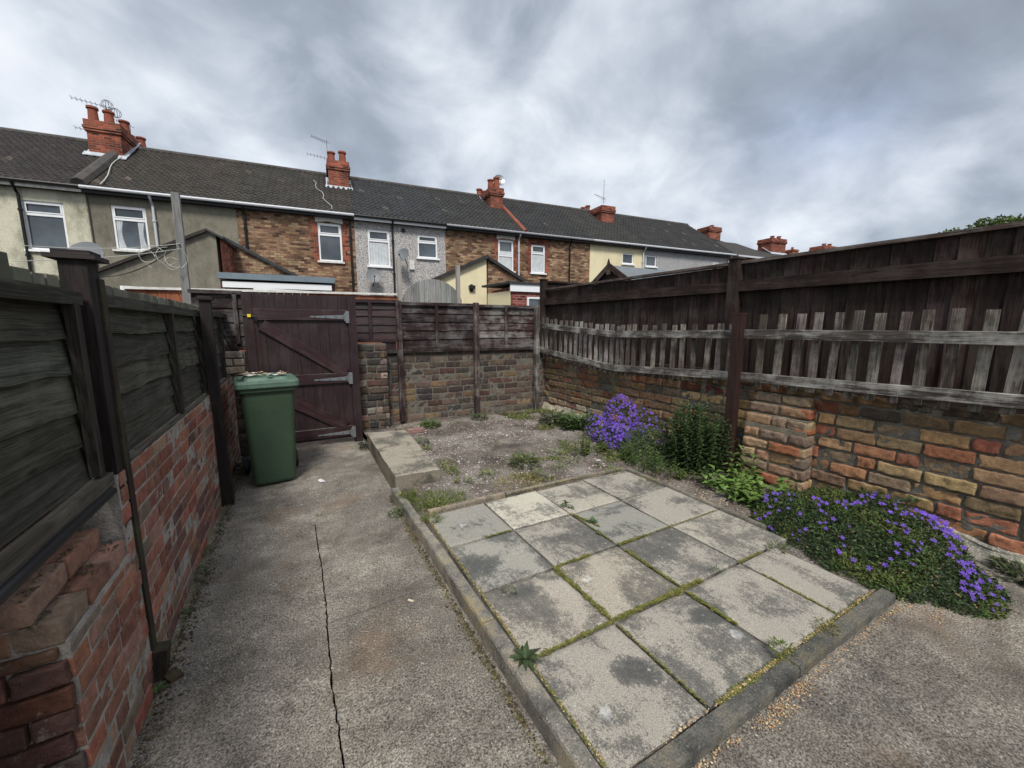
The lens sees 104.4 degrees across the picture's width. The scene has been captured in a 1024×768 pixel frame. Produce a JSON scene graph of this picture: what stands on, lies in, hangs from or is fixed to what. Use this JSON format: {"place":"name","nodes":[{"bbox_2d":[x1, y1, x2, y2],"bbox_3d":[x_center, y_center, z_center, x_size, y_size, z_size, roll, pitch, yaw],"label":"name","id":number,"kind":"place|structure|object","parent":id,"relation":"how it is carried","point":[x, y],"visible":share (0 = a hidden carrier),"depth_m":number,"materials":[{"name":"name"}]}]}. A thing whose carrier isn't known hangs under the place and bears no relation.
{"place":"outdoors","nodes":[
{"label":"outdoors","id":0,"kind":"place"},
{"bbox_2d":[207,437,392,543],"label":"path","id":1,"kind":"structure","parent":0,"point":[306,493],"depth_m":3.76,"materials":[{"name":"concrete"}]},
{"bbox_2d":[225,351,248,455],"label":"brick wall","id":2,"kind":"structure","parent":1,"relation":"on","point":[236,363],"depth_m":4.70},
{"bbox_2d":[187,289,245,350],"bbox_3d":[-3.382,-0.731,4.589,0.510,0.690,0.055,-5,9,-29],"label":"fence panel","id":3,"kind":"object","parent":2,"relation":"on","point":[228,303],"visible":0.51,"depth_m":4.63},
{"bbox_2d":[233,373,298,485],"bbox_3d":[-2.499,0.433,4.095,0.536,1.068,0.707,-6,10,-34],"label":"wheelie bin","id":4,"kind":"object","parent":1,"relation":"on","point":[268,404],"visible":0.95,"depth_m":3.85,"materials":[{"name":"green plastic"}]},
{"bbox_2d":[240,292,362,443],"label":"garden gate","id":5,"kind":"structure","parent":1,"relation":"on","point":[310,342],"depth_m":5.06,"materials":[{"name":"wood"}]},
{"bbox_2d":[358,343,389,436],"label":"brick pier","id":6,"kind":"structure","parent":1,"relation":"on","point":[373,376],"depth_m":5.66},
{"bbox_2d":[367,430,440,491],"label":"concrete block","id":7,"kind":"structure","parent":1,"relation":"on","point":[403,459],"depth_m":4.10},
{"bbox_2d":[126,505,560,767],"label":"path","id":8,"kind":"structure","parent":0,"point":[253,685],"depth_m":1.82,"materials":[{"name":"concrete"}]},
{"bbox_2d":[0,526,153,767],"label":"brick pier","id":9,"kind":"structure","parent":8,"relation":"on","point":[76,689],"depth_m":1.20,"materials":[{"name":"red brick"}]},
{"bbox_2d":[131,464,548,767],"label":"dirt crumbs","id":10,"kind":"object","parent":8,"relation":"on","point":[182,635],"visible":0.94,"depth_m":1.96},
{"bbox_2d":[391,487,431,544],"bbox_3d":[-0.836,1.058,3.236,0.074,0.116,0.930,-5,9,-29],"label":"kerb edging","id":11,"kind":"object","parent":8,"relation":"on","point":[415,523],"visible":0.86,"depth_m":3.12,"materials":[{"name":"concrete"}]},
{"bbox_2d":[423,533,493,639],"bbox_3d":[-0.358,1.177,2.412,0.078,0.118,0.970,-5,9,-29],"label":"kerb edging","id":12,"kind":"object","parent":8,"relation":"on","point":[476,611],"visible":0.91,"depth_m":2.29,"materials":[{"name":"concrete"}]},
{"bbox_2d":[145,472,871,767],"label":"joint moss","id":13,"kind":"object","parent":8,"relation":"on","point":[638,608],"visible":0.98,"depth_m":2.06,"materials":[{"name":"green plant"}]},
{"bbox_2d":[482,619,599,767],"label":"kerb edging","id":14,"kind":"object","parent":8,"relation":"on","point":[565,744],"visible":0.93,"depth_m":1.56,"materials":[{"name":"concrete"}]},
{"bbox_2d":[0,0,1023,252],"label":"sky","id":15,"kind":"structure","parent":0,"point":[806,123],"materials":[{"name":"grey"}]},
{"bbox_2d":[314,437,905,767],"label":"ground","id":16,"kind":"structure","parent":0,"point":[331,683],"depth_m":2.06,"materials":[{"name":"soil"}]},
{"bbox_2d":[0,127,100,274],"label":"terraced house","id":17,"kind":"structure","parent":16,"relation":"on","point":[43,202],"depth_m":11.18,"materials":[{"name":"white tile"}]},
{"bbox_2d":[21,200,68,251],"bbox_3d":[-13.042,-4.388,11.121,0.970,1.372,0.155,-4,9,-24],"label":"window","id":18,"kind":"structure","parent":17,"relation":"in","point":[45,224],"depth_m":11.14,"materials":[{"name":"white plastic"}]},
{"bbox_2d":[0,376,240,686],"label":"brick wall","id":19,"kind":"structure","parent":16,"relation":"on","point":[176,483],"depth_m":2.13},
{"bbox_2d":[0,251,202,382],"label":"pale fence","id":20,"kind":"object","parent":19,"relation":"on","point":[15,273],"visible":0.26,"depth_m":1.66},
{"bbox_2d":[0,248,238,683],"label":"panel fence","id":21,"kind":"object","parent":19,"relation":"on","point":[98,384],"visible":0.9,"depth_m":1.43,"materials":[{"name":"wood"}]},
{"bbox_2d":[0,487,116,605],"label":"fence board","id":22,"kind":"object","parent":21,"relation":"attached to","point":[14,582],"visible":0.92,"depth_m":1.10,"materials":[{"name":"black wood"}]},
{"bbox_2d":[70,99,247,267],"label":"terraced house","id":23,"kind":"structure","parent":16,"relation":"on","point":[129,201],"depth_m":12.39,"materials":[{"name":"grey tile"}]},
{"bbox_2d":[68,242,103,256],"bbox_3d":[-5.611,-1.534,5.249,0.335,0.701,0.329,5,10,31],"label":"satellite dish","id":24,"kind":"object","parent":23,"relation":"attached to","point":[78,246],"visible":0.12,"depth_m":5.29,"materials":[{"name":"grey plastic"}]},
{"bbox_2d":[110,205,149,252],"bbox_3d":[-11.359,-4.605,11.843,0.922,1.318,0.155,-4,9,-24],"label":"window","id":25,"kind":"structure","parent":23,"relation":"in","point":[130,226],"depth_m":11.87,"materials":[{"name":"white plastic"}]},
{"bbox_2d":[98,228,236,288],"bbox_3d":[-9.624,-2.173,11.472,3.031,4.109,2.700,-4,9,-24],"label":"extension","id":26,"kind":"object","parent":16,"relation":"on","point":[210,254],"visible":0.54,"depth_m":10.37,"materials":[{"name":"grey concrete"}]},
{"bbox_2d":[170,192,191,304],"bbox_3d":[-4.123,-0.772,5.090,0.080,3.166,0.080,-5,9,-29],"label":"washing line post","id":27,"kind":"object","parent":16,"relation":"on","point":[179,235],"visible":0.43,"depth_m":4.93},
{"bbox_2d":[222,236,297,275],"bbox_3d":[-8.012,-2.457,13.026,1.929,4.225,1.080,-4,9,-24],"label":"extension","id":28,"kind":"object","parent":16,"relation":"on","point":[246,260],"visible":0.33,"depth_m":12.33,"materials":[{"name":"brick"}]},
{"bbox_2d":[123,286,397,371],"bbox_3d":[-3.763,-0.776,6.560,3.794,1.552,0.060,-5,9,-29],"label":"board fence","id":29,"kind":"object","parent":16,"relation":"on","point":[169,293],"visible":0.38,"depth_m":6.34,"materials":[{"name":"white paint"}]},
{"bbox_2d":[217,272,334,295],"bbox_3d":[-6.407,-1.516,11.460,2.530,2.812,3.200,-4,9,-24],"label":"lean to","id":30,"kind":"object","parent":16,"relation":"on","point":[264,282],"visible":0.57,"depth_m":9.86,"materials":[{"name":"white paint"}]},
{"bbox_2d":[233,150,357,294],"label":"terraced house","id":31,"kind":"structure","parent":16,"relation":"on","point":[291,220],"depth_m":13.88,"materials":[{"name":"brick"}]},
{"bbox_2d":[317,223,344,263],"bbox_3d":[-6.406,-4.956,14.010,0.877,1.348,0.155,-4,9,-24],"label":"window","id":32,"kind":"structure","parent":31,"relation":"in","point":[329,235],"depth_m":14.05,"materials":[{"name":"white plastic"}]},
{"bbox_2d":[349,176,446,301],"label":"terraced house","id":33,"kind":"structure","parent":16,"relation":"on","point":[391,219],"depth_m":15.11,"materials":[{"name":"grey tile"}]},
{"bbox_2d":[366,269,381,285],"bbox_3d":[-5.004,-3.883,14.391,0.524,0.588,0.478,4,9,24],"label":"satellite dish","id":34,"kind":"object","parent":33,"relation":"attached to","point":[374,275],"visible":1,"depth_m":14.38,"materials":[{"name":"grey metal"}]},
{"bbox_2d":[367,229,392,268],"bbox_3d":[-4.910,-4.987,14.676,0.892,1.353,0.155,-4,9,-24],"label":"window","id":35,"kind":"structure","parent":33,"relation":"in","point":[378,240],"depth_m":14.71,"materials":[{"name":"white plastic"}]},
{"bbox_2d":[397,248,408,265],"bbox_3d":[-4.037,-4.715,14.690,0.395,0.559,0.751,-3,9,-18],"label":"satellite dish","id":36,"kind":"object","parent":33,"relation":"attached to","point":[403,254],"visible":0.98,"depth_m":14.56,"materials":[{"name":"grey metal"}]},
{"bbox_2d":[416,234,439,259],"bbox_3d":[-3.267,-5.278,15.369,0.885,0.915,0.155,-4,9,-24],"label":"window","id":37,"kind":"structure","parent":33,"relation":"in","point":[427,245],"depth_m":15.40,"materials":[{"name":"white plastic"}]},
{"bbox_2d":[396,259,401,301],"bbox_3d":[-2.054,-0.890,7.382,0.070,2.743,0.070,-5,9,-29],"label":"wooden pole","id":38,"kind":"object","parent":16,"relation":"on","point":[399,279],"visible":0.43,"depth_m":7.21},
{"bbox_2d":[424,254,488,304],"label":"outbuilding","id":39,"kind":"structure","parent":16,"relation":"on","point":[473,272],"depth_m":13.16,"materials":[{"name":"beige paint"}]},
{"bbox_2d":[455,265,460,302],"bbox_3d":[-1.073,-0.986,8.031,0.070,2.746,0.070,-5,9,-29],"label":"wooden pole","id":40,"kind":"object","parent":16,"relation":"on","point":[457,274],"visible":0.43,"depth_m":7.86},
{"bbox_2d":[402,279,461,302],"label":"arched gate","id":41,"kind":"structure","parent":40,"relation":"attached to","point":[442,292],"depth_m":7.64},
{"bbox_2d":[386,346,551,423],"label":"brick wall","id":42,"kind":"structure","parent":16,"relation":"on","point":[439,385],"depth_m":6.45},
{"bbox_2d":[355,299,539,421],"bbox_3d":[-0.914,-0.324,6.300,3.006,1.932,0.134,-4,9,-25],"label":"panel fence","id":43,"kind":"object","parent":42,"relation":"on","point":[416,327],"visible":0.98,"depth_m":6.23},
{"bbox_2d":[426,177,525,277],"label":"terraced house","id":44,"kind":"structure","parent":16,"relation":"on","point":[481,223],"depth_m":16.63,"materials":[{"name":"brick"}]},
{"bbox_2d":[498,239,515,272],"bbox_3d":[-0.258,-5.367,16.703,0.826,1.314,0.155,-4,9,-24],"label":"window","id":45,"kind":"structure","parent":44,"relation":"in","point":[505,247],"depth_m":16.74,"materials":[{"name":"white plastic"}]},
{"bbox_2d":[486,256,525,304],"bbox_3d":[-0.679,-2.558,14.892,1.455,3.890,2.500,-4,9,-24],"label":"extension","id":46,"kind":"object","parent":16,"relation":"on","point":[497,272],"visible":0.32,"depth_m":13.52,"materials":[{"name":"brick"}]},
{"bbox_2d":[482,281,539,305],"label":"outbuilding","id":47,"kind":"structure","parent":16,"relation":"on","point":[517,293],"depth_m":11.66,"materials":[{"name":"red paint"}]},
{"bbox_2d":[527,297,539,305],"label":"window","id":48,"kind":"structure","parent":47,"relation":"in","point":[531,301],"depth_m":11.75,"materials":[{"name":"white plastic"}]},
{"bbox_2d":[503,198,593,282],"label":"terraced house","id":49,"kind":"structure","parent":16,"relation":"on","point":[557,242],"depth_m":17.84,"materials":[{"name":"brick"}]},
{"bbox_2d":[530,244,546,274],"bbox_3d":[1.138,-5.417,17.321,0.800,1.249,0.155,-4,9,-24],"label":"window","id":50,"kind":"structure","parent":49,"relation":"in","point":[537,251],"depth_m":17.36,"materials":[{"name":"white plastic"}]},
{"bbox_2d":[547,281,597,290],"bbox_3d":[1.549,-1.216,7.881,2.119,1.505,0.054,-5,9,-29],"label":"board fence","id":51,"kind":"object","parent":16,"relation":"on","point":[551,284],"visible":0.12,"depth_m":7.42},
{"bbox_2d":[556,205,647,281],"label":"terraced house","id":52,"kind":"structure","parent":16,"relation":"on","point":[616,243],"depth_m":19.24,"materials":[{"name":"white tile"}]},
{"bbox_2d":[621,253,634,265],"bbox_3d":[5.611,-6.034,19.235,0.797,0.557,0.155,-4,9,-24],"label":"window","id":53,"kind":"structure","parent":52,"relation":"in","point":[627,259],"depth_m":19.27,"materials":[{"name":"white plastic"}]},
{"bbox_2d":[592,258,685,283],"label":"shed","id":54,"kind":"structure","parent":16,"relation":"on","point":[609,271],"depth_m":10.92,"materials":[{"name":"wood"}]},
{"bbox_2d":[422,470,893,766],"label":"slab bedding","id":55,"kind":"object","parent":16,"relation":"on","point":[797,552],"depth_m":2.55,"materials":[{"name":"soil"}]},
{"bbox_2d":[425,503,511,551],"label":"paving slab","id":56,"kind":"structure","parent":55,"relation":"on","point":[465,526],"depth_m":2.95,"materials":[{"name":"concrete"}]},
{"bbox_2d":[418,509,444,527],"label":"grass tuft","id":57,"kind":"object","parent":56,"relation":"on","point":[429,516],"visible":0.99,"depth_m":3.04,"materials":[{"name":"green plant"}]},
{"bbox_2d":[448,531,552,598],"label":"paving slab","id":58,"kind":"structure","parent":55,"relation":"on","point":[495,562],"depth_m":2.50,"materials":[{"name":"concrete"}]},
{"bbox_2d":[485,491,569,532],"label":"paving slab","id":59,"kind":"structure","parent":55,"relation":"on","point":[521,511],"depth_m":3.19,"materials":[{"name":"concrete"}]},
{"bbox_2d":[481,570,611,665],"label":"paving slab","id":60,"kind":"structure","parent":55,"relation":"on","point":[548,610],"depth_m":2.06,"materials":[{"name":"concrete"}]},
{"bbox_2d":[510,640,540,670],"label":"weed","id":61,"kind":"object","parent":60,"relation":"on","point":[526,654],"visible":1,"depth_m":1.75,"materials":[{"name":"green plant"}]},
{"bbox_2d":[515,515,615,570],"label":"paving slab","id":62,"kind":"structure","parent":55,"relation":"on","point":[555,542],"depth_m":2.75,"materials":[{"name":"concrete"}]},
{"bbox_2d":[537,481,618,515],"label":"paving slab","id":63,"kind":"structure","parent":55,"relation":"on","point":[581,496],"depth_m":3.46,"materials":[{"name":"concrete"}]},
{"bbox_2d":[556,547,679,625],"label":"paving slab","id":64,"kind":"structure","parent":55,"relation":"on","point":[615,581],"depth_m":2.31,"materials":[{"name":"concrete"}]},
{"bbox_2d":[529,625,707,767],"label":"paving slab","id":65,"kind":"structure","parent":55,"relation":"on","point":[626,701],"depth_m":1.59,"materials":[{"name":"concrete"}]},
{"bbox_2d":[572,501,667,546],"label":"paving slab","id":66,"kind":"structure","parent":55,"relation":"on","point":[619,521],"depth_m":3.00,"materials":[{"name":"concrete"}]},
{"bbox_2d":[583,471,663,501],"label":"paving slab","id":67,"kind":"structure","parent":55,"relation":"on","point":[620,486],"depth_m":3.70,"materials":[{"name":"concrete"}]},
{"bbox_2d":[622,487,717,527],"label":"paving slab","id":68,"kind":"structure","parent":55,"relation":"on","point":[667,506],"depth_m":3.27,"materials":[{"name":"concrete"}]},
{"bbox_2d":[619,527,737,592],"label":"paving slab","id":69,"kind":"structure","parent":55,"relation":"on","point":[678,557],"depth_m":2.56,"materials":[{"name":"concrete"}]},
{"bbox_2d":[617,592,778,713],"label":"paving slab","id":70,"kind":"structure","parent":55,"relation":"on","point":[709,657],"depth_m":1.84,"materials":[{"name":"concrete"}]},
{"bbox_2d":[672,510,786,564],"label":"paving slab","id":71,"kind":"structure","parent":55,"relation":"on","point":[732,537],"depth_m":2.81,"materials":[{"name":"concrete"}]},
{"bbox_2d":[685,564,837,657],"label":"paving slab","id":72,"kind":"structure","parent":55,"relation":"on","point":[756,606],"depth_m":2.10,"materials":[{"name":"concrete"}]},
{"bbox_2d":[742,548,871,616],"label":"paving slab","id":73,"kind":"structure","parent":55,"relation":"on","point":[832,592],"depth_m":2.33,"materials":[{"name":"concrete"}]},
{"bbox_2d":[614,214,736,271],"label":"terraced house","id":74,"kind":"structure","parent":16,"relation":"on","point":[672,246],"depth_m":21.08,"materials":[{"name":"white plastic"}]},
{"bbox_2d":[645,255,657,267],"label":"window","id":75,"kind":"structure","parent":74,"relation":"in","point":[650,260],"depth_m":19.87,"materials":[{"name":"white plastic"}]},
{"bbox_2d":[697,225,722,241],"bbox_3d":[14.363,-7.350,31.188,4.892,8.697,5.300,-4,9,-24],"label":"chimney","id":76,"kind":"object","parent":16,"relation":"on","point":[712,232],"depth_m":28.21,"materials":[{"name":"red brick"}]},
{"bbox_2d":[635,659,799,767],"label":"kerb edging","id":77,"kind":"object","parent":16,"relation":"on","point":[695,744],"visible":0.89,"depth_m":1.48,"materials":[{"name":"concrete"}]},
{"bbox_2d":[716,241,771,264],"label":"terraced house","id":78,"kind":"structure","parent":16,"relation":"on","point":[743,251],"depth_m":25.23,"materials":[{"name":"tile"}]},
{"bbox_2d":[739,391,816,491],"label":"brick pier","id":79,"kind":"structure","parent":16,"relation":"on","point":[779,435],"depth_m":3.55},
{"bbox_2d":[540,308,1023,473],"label":"picket fence","id":80,"kind":"object","parent":16,"relation":"on","point":[1009,400],"visible":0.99,"depth_m":3.28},
{"bbox_2d":[542,358,1023,574],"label":"brick wall","id":81,"kind":"structure","parent":16,"relation":"on","point":[960,470],"depth_m":2.97,"materials":[{"name":"brick"}]},
{"bbox_2d":[539,221,1023,413],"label":"tall board fence","id":82,"kind":"object","parent":81,"relation":"on","point":[977,272],"visible":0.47,"depth_m":3.41,"materials":[{"name":"wood"}]},
{"bbox_2d":[757,236,834,255],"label":"terraced house","id":83,"kind":"structure","parent":16,"relation":"on","point":[772,245],"depth_m":28.53,"materials":[{"name":"red brick"}]},
{"bbox_2d":[938,213,1023,232],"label":"tree","id":84,"kind":"object","parent":16,"relation":"on","point":[996,220],"visible":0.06,"depth_m":14.46,"materials":[{"name":"green plant"}]},
{"bbox_2d":[363,409,961,588],"bbox_3d":[0.487,0.836,4.456,3.400,0.080,5.620,-5,9,-29],"label":"garden bed","id":85,"kind":"object","parent":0,"point":[505,448],"visible":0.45,"depth_m":4.39,"materials":[{"name":"soil"}]},
{"bbox_2d":[400,486,469,513],"bbox_3d":[-0.666,0.968,3.397,0.659,0.090,0.527,-5,9,-29],"label":"grass tuft","id":86,"kind":"object","parent":85,"relation":"on","point":[430,499],"visible":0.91,"depth_m":3.42,"materials":[{"name":"green plant"}]},
{"bbox_2d":[428,492,504,515],"bbox_3d":[-0.368,1.040,3.344,0.690,0.122,0.045,-5,10,-30],"label":"kerb edging","id":87,"kind":"object","parent":85,"relation":"on","point":[474,501],"visible":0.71,"depth_m":3.33,"materials":[{"name":"concrete"}]},
{"bbox_2d":[491,472,544,489],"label":"grass tuft","id":88,"kind":"object","parent":85,"relation":"on","point":[509,478],"visible":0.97,"depth_m":3.83,"materials":[{"name":"green plant"}]},
{"bbox_2d":[508,450,542,468],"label":"weed","id":89,"kind":"object","parent":85,"relation":"on","point":[524,457],"visible":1,"depth_m":4.32,"materials":[{"name":"green plant"}]},
{"bbox_2d":[396,410,659,509],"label":"gravel","id":90,"kind":"structure","parent":85,"relation":"on","point":[513,433],"depth_m":4.83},
{"bbox_2d":[417,407,667,509],"bbox_3d":[-0.089,0.718,5.189,3.092,0.108,3.000,-5,9,-29],"label":"ground cover","id":91,"kind":"object","parent":85,"relation":"on","point":[546,428],"visible":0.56,"depth_m":4.70,"materials":[{"name":"green plant"}]},
{"bbox_2d":[539,409,568,425],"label":"weed","id":92,"kind":"object","parent":85,"relation":"on","point":[551,415],"visible":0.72,"depth_m":6.19,"materials":[{"name":"green plant"}]},
{"bbox_2d":[505,467,623,497],"bbox_3d":[0.549,0.971,3.840,1.360,0.116,0.040,-4,9,-27],"label":"kerb edging","id":93,"kind":"object","parent":85,"relation":"on","point":[570,480],"visible":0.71,"depth_m":3.77,"materials":[{"name":"concrete"}]},
{"bbox_2d":[555,410,597,430],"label":"weed","id":94,"kind":"object","parent":85,"relation":"on","point":[572,421],"visible":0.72,"depth_m":5.78,"materials":[{"name":"green plant"}]},
{"bbox_2d":[573,431,604,456],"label":"weed","id":95,"kind":"object","parent":85,"relation":"on","point":[587,448],"visible":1,"depth_m":4.63,"materials":[{"name":"green plant"}]},
{"bbox_2d":[585,394,662,450],"bbox_3d":[1.349,0.479,4.962,0.603,0.705,1.012,-5,9,-29],"label":"bellflower clump","id":96,"kind":"object","parent":85,"relation":"on","point":[611,433],"visible":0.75,"depth_m":4.85,"materials":[{"name":"purple plant"}]},
{"bbox_2d":[610,441,642,463],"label":"weed","id":97,"kind":"object","parent":85,"relation":"on","point":[628,456],"visible":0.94,"depth_m":4.39,"materials":[{"name":"green plant"}]},
{"bbox_2d":[616,423,679,467],"bbox_3d":[1.570,0.643,4.525,0.658,0.392,0.878,-5,9,-29],"label":"bellflower clump","id":98,"kind":"object","parent":85,"relation":"on","point":[641,440],"visible":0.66,"depth_m":4.46,"materials":[{"name":"green plant"}]},
{"bbox_2d":[631,445,675,476],"bbox_3d":[1.447,0.764,4.098,0.400,0.256,0.439,-5,9,-29],"label":"weed","id":99,"kind":"object","parent":85,"relation":"on","point":[655,464],"visible":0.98,"depth_m":4.07,"materials":[{"name":"green plant"}]},
{"bbox_2d":[667,463,699,479],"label":"weed","id":100,"kind":"object","parent":85,"relation":"on","point":[679,473],"visible":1,"depth_m":3.87,"materials":[{"name":"green plant"}]},
{"bbox_2d":[626,468,766,529],"bbox_3d":[1.535,1.014,3.531,0.051,0.120,1.380,-4,9,-28],"label":"kerb edging","id":101,"kind":"object","parent":85,"relation":"on","point":[721,508],"visible":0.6,"depth_m":3.36,"materials":[{"name":"concrete"}]},
{"bbox_2d":[661,400,733,474],"bbox_3d":[1.902,0.529,4.069,0.600,0.727,0.690,-5,9,-29],"label":"leafy bush","id":102,"kind":"object","parent":85,"relation":"on","point":[695,446],"visible":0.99,"depth_m":4.00,"materials":[{"name":"green plant"}]},
{"bbox_2d":[702,445,793,508],"bbox_3d":[2.096,0.799,3.477,0.674,0.406,0.732,-5,9,-29],"label":"leafy plant","id":103,"kind":"object","parent":85,"relation":"on","point":[744,488],"visible":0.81,"depth_m":3.46,"materials":[{"name":"green plant"}]},
{"bbox_2d":[748,485,1014,619],"bbox_3d":[2.381,0.953,2.729,1.041,0.394,1.423,-5,9,-29],"label":"bellflower clump","id":104,"kind":"object","parent":85,"relation":"on","point":[907,529],"visible":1,"depth_m":2.47,"materials":[{"name":"green plant"}]},
{"bbox_2d":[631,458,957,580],"bbox_3d":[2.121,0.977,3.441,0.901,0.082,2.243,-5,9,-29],"label":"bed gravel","id":105,"kind":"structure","parent":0,"point":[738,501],"depth_m":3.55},
{"bbox_2d":[692,556,1023,767],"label":"concrete yard","id":106,"kind":"structure","parent":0,"point":[964,667],"depth_m":1.60,"materials":[{"name":"concrete"}]},
{"bbox_2d":[429,473,953,767],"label":"dry chaff","id":107,"kind":"object","parent":106,"relation":"on","point":[775,707],"visible":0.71,"depth_m":1.65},
{"bbox_2d":[785,588,895,676],"bbox_3d":[1.656,1.238,1.979,0.980,0.121,0.078,-5,9,-29],"label":"kerb edging","id":108,"kind":"object","parent":106,"relation":"on","point":[820,646],"visible":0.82,"depth_m":1.92,"materials":[{"name":"concrete"}]},
{"bbox_2d":[766,636,797,660],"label":"weed","id":109,"kind":"object","parent":108,"relation":"on","point":[780,642],"visible":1,"depth_m":1.80,"materials":[{"name":"green plant"}]},
{"bbox_2d":[982,553,1023,584],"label":"weed","id":110,"kind":"object","parent":106,"relation":"on","point":[1011,571],"visible":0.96,"depth_m":2.44,"materials":[{"name":"green plant"}]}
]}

